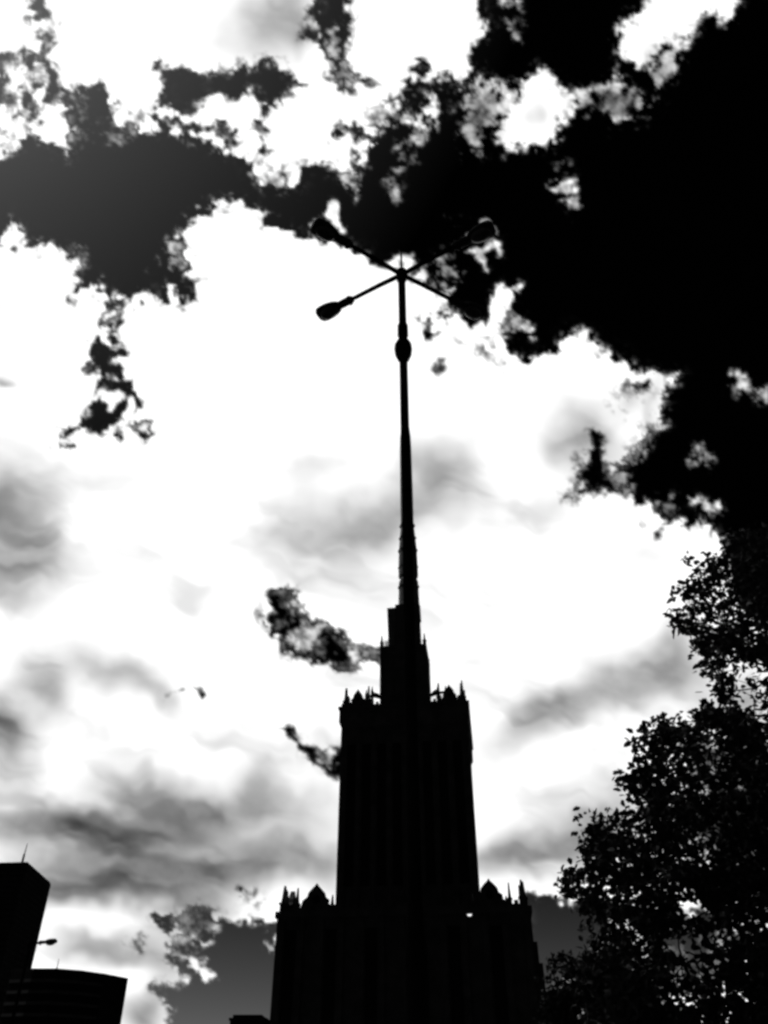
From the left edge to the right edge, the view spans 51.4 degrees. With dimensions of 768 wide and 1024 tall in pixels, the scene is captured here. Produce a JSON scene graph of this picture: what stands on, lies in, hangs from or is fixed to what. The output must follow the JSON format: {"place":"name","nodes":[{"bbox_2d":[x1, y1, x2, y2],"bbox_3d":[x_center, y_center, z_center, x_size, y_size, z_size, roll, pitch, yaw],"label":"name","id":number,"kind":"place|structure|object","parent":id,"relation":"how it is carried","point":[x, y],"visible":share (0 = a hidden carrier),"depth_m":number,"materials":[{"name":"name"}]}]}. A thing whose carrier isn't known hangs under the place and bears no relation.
{"place":"outdoors","nodes":[
{"label":"outdoors","id":0,"kind":"place"},
{"bbox_2d":[0,843,50,1015],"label":"skyscraper","id":1,"kind":"structure","parent":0,"point":[24,889],"depth_m":520.24,"materials":[{"name":"black glass"}]},
{"bbox_2d":[0,977,8,982],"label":"window","id":2,"kind":"structure","parent":1,"relation":"in","point":[1,978],"depth_m":495.06,"materials":[{"name":"black glass"}]},
{"bbox_2d":[0,970,10,976],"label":"window","id":3,"kind":"structure","parent":1,"relation":"in","point":[3,972],"depth_m":496.21,"materials":[{"name":"black glass"}]},
{"bbox_2d":[0,909,13,911],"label":"window","id":4,"kind":"structure","parent":1,"relation":"in","point":[1,910],"depth_m":508.59,"materials":[{"name":"black glass"}]},
{"bbox_2d":[2,964,13,970],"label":"window","id":5,"kind":"structure","parent":1,"relation":"in","point":[3,965],"depth_m":499.00,"materials":[{"name":"black glass"}]},
{"bbox_2d":[0,903,15,905],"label":"window","id":6,"kind":"structure","parent":1,"relation":"in","point":[1,904],"depth_m":510.71,"materials":[{"name":"black glass"}]},
{"bbox_2d":[0,897,17,899],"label":"window","id":7,"kind":"structure","parent":1,"relation":"in","point":[1,898],"depth_m":512.83,"materials":[{"name":"black glass"}]},
{"bbox_2d":[0,891,18,893],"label":"window","id":8,"kind":"structure","parent":1,"relation":"in","point":[7,892],"depth_m":514.97,"materials":[{"name":"black glass"}]},
{"bbox_2d":[0,886,19,888],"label":"window","id":9,"kind":"structure","parent":1,"relation":"in","point":[1,887],"depth_m":516.85,"materials":[{"name":"black glass"}]},
{"bbox_2d":[0,880,21,882],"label":"window","id":10,"kind":"structure","parent":1,"relation":"in","point":[1,881],"depth_m":519.00,"materials":[{"name":"black glass"}]},
{"bbox_2d":[0,874,22,876],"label":"window","id":11,"kind":"structure","parent":1,"relation":"in","point":[15,875],"depth_m":521.16,"materials":[{"name":"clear glass"}]},
{"bbox_2d":[0,869,24,871],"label":"window","id":12,"kind":"structure","parent":1,"relation":"in","point":[1,870],"depth_m":523.20,"materials":[{"name":"black glass"}]},
{"bbox_2d":[4,957,22,968],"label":"window","id":13,"kind":"structure","parent":1,"relation":"in","point":[5,959],"depth_m":508.66,"materials":[{"name":"black glass"}]},
{"bbox_2d":[5,951,31,966],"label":"window","id":14,"kind":"structure","parent":1,"relation":"in","point":[7,953],"depth_m":513.52,"materials":[{"name":"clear glass"}]},
{"bbox_2d":[7,945,32,961],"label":"window","id":15,"kind":"structure","parent":1,"relation":"in","point":[9,947],"depth_m":514.84,"materials":[{"name":"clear glass"}]},
{"bbox_2d":[8,939,33,955],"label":"window","id":16,"kind":"structure","parent":1,"relation":"in","point":[14,943],"depth_m":517.74,"materials":[{"name":"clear glass"}]},
{"bbox_2d":[10,933,35,949],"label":"window","id":17,"kind":"structure","parent":1,"relation":"in","point":[12,935],"depth_m":519.00,"materials":[{"name":"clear glass"}]},
{"bbox_2d":[11,927,36,944],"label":"window","id":18,"kind":"structure","parent":1,"relation":"in","point":[13,928],"depth_m":522.18,"materials":[{"name":"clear glass"}]},
{"bbox_2d":[13,921,37,938],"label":"window","id":19,"kind":"structure","parent":1,"relation":"in","point":[14,922],"depth_m":527.05,"materials":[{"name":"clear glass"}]},
{"bbox_2d":[14,915,39,933],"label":"window","id":20,"kind":"structure","parent":1,"relation":"in","point":[16,917],"depth_m":528.47,"materials":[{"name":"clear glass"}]},
{"bbox_2d":[16,909,40,927],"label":"window","id":21,"kind":"structure","parent":1,"relation":"in","point":[17,911],"depth_m":530.73,"materials":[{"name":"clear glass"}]},
{"bbox_2d":[17,903,41,922],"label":"window","id":22,"kind":"structure","parent":1,"relation":"in","point":[18,905],"depth_m":533.00,"materials":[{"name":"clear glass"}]},
{"bbox_2d":[19,897,42,917],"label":"window","id":23,"kind":"structure","parent":1,"relation":"in","point":[20,899],"depth_m":534.43,"materials":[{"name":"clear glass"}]},
{"bbox_2d":[20,892,44,911],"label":"window","id":24,"kind":"structure","parent":1,"relation":"in","point":[21,893],"depth_m":537.58,"materials":[{"name":"black glass"}]},
{"bbox_2d":[22,886,45,906],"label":"window","id":25,"kind":"structure","parent":1,"relation":"in","point":[23,888],"depth_m":539.09,"materials":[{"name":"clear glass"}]},
{"bbox_2d":[23,881,46,901],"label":"window","id":26,"kind":"structure","parent":1,"relation":"in","point":[24,882],"depth_m":541.46,"materials":[{"name":"black glass"}]},
{"bbox_2d":[25,875,47,895],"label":"window","id":27,"kind":"structure","parent":1,"relation":"in","point":[26,877],"depth_m":543.78,"materials":[{"name":"black glass"}]},
{"bbox_2d":[26,869,49,890],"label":"window","id":28,"kind":"structure","parent":1,"relation":"in","point":[27,871],"depth_m":545.37,"materials":[{"name":"black glass"}]},
{"bbox_2d":[10,938,56,1023],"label":"street lamp","id":29,"kind":"object","parent":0,"point":[52,941],"visible":1,"depth_m":28.88,"materials":[{"name":"metal"}]},
{"bbox_2d":[0,959,127,1023],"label":"office block","id":30,"kind":"structure","parent":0,"point":[57,995],"depth_m":281.34,"materials":[{"name":"black glass"}]},
{"bbox_2d":[0,1017,95,1023],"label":"window","id":31,"kind":"structure","parent":30,"relation":"in","point":[18,1020],"depth_m":274.50,"materials":[{"name":"black glass"}]},
{"bbox_2d":[1,1005,97,1015],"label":"window","id":32,"kind":"structure","parent":30,"relation":"in","point":[23,1008],"depth_m":276.79,"materials":[{"name":"black glass"}]},
{"bbox_2d":[4,994,99,1004],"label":"window","id":33,"kind":"structure","parent":30,"relation":"in","point":[23,997],"depth_m":278.92,"materials":[{"name":"black glass"}]},
{"bbox_2d":[7,983,101,993],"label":"window","id":34,"kind":"structure","parent":30,"relation":"in","point":[26,986],"depth_m":280.94,"materials":[{"name":"black glass"}]},
{"bbox_2d":[10,972,103,982],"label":"window","id":35,"kind":"structure","parent":30,"relation":"in","point":[28,975],"depth_m":283.01,"materials":[{"name":"black glass"}]},
{"bbox_2d":[229,1015,269,1023],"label":"building","id":36,"kind":"structure","parent":0,"point":[248,1019],"depth_m":218.18,"materials":[{"name":"black glass"}]},
{"bbox_2d":[0,0,767,1023],"bbox_3d":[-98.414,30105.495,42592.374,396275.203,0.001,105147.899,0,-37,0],"label":"sky","id":37,"kind":"structure","parent":0,"point":[138,578],"depth_m":2593.00,"materials":[{"name":"white"}]},
{"bbox_2d":[310,218,495,1023],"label":"street lamp","id":38,"kind":"object","parent":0,"point":[416,990],"visible":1,"depth_m":8.81,"materials":[{"name":"metal"}]},
{"bbox_2d":[269,429,545,1023],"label":"palace tower","id":39,"kind":"structure","parent":0,"point":[341,960],"depth_m":223.39,"materials":[{"name":"stone"}]},
{"bbox_2d":[279,930,295,1023],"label":"window","id":40,"kind":"structure","parent":39,"relation":"in","point":[290,935],"depth_m":212.64,"materials":[{"name":"black glass"}]},
{"bbox_2d":[321,929,336,1023],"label":"window","id":41,"kind":"structure","parent":39,"relation":"in","point":[330,934],"depth_m":211.44,"materials":[{"name":"black glass"}]},
{"bbox_2d":[344,745,355,886],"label":"window","id":42,"kind":"structure","parent":39,"relation":"in","point":[351,754],"depth_m":249.26,"materials":[{"name":"black glass"}]},
{"bbox_2d":[360,744,370,885],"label":"window","id":43,"kind":"structure","parent":39,"relation":"in","point":[366,748],"depth_m":248.69,"materials":[{"name":"black glass"}]},
{"bbox_2d":[365,928,376,1023],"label":"window","id":44,"kind":"structure","parent":39,"relation":"in","point":[371,933],"depth_m":210.36,"materials":[{"name":"black glass"}]},
{"bbox_2d":[377,743,385,885],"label":"window","id":45,"kind":"structure","parent":39,"relation":"in","point":[381,748],"depth_m":248.54,"materials":[{"name":"black glass"}]},
{"bbox_2d":[392,743,402,884],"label":"window","id":46,"kind":"structure","parent":39,"relation":"in","point":[396,747],"depth_m":247.63,"materials":[{"name":"black glass"}]},
{"bbox_2d":[422,741,435,883],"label":"window","id":47,"kind":"structure","parent":39,"relation":"in","point":[427,759],"depth_m":246.78,"materials":[{"name":"black glass"}]},
{"bbox_2d":[438,741,452,883],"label":"window","id":48,"kind":"structure","parent":39,"relation":"in","point":[442,752],"depth_m":246.18,"materials":[{"name":"black glass"}]},
{"bbox_2d":[448,926,464,1023],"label":"window","id":49,"kind":"structure","parent":39,"relation":"in","point":[457,1006],"depth_m":208.17,"materials":[{"name":"black glass"}]},
{"bbox_2d":[453,740,469,883],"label":"window","id":50,"kind":"structure","parent":39,"relation":"in","point":[457,746],"depth_m":245.82,"materials":[{"name":"black glass"}]},
{"bbox_2d":[490,925,508,1023],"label":"window","id":51,"kind":"structure","parent":39,"relation":"in","point":[501,1004],"depth_m":207.00,"materials":[{"name":"black glass"}]},
{"bbox_2d":[532,934,642,1023],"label":"tree","id":52,"kind":"object","parent":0,"point":[556,1004],"visible":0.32,"depth_m":40.12,"materials":[{"name":"black plant"}]},
{"bbox_2d":[553,521,767,1023],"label":"tree","id":53,"kind":"object","parent":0,"point":[726,889],"visible":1,"depth_m":10.83,"materials":[{"name":"black plant"}]}
]}

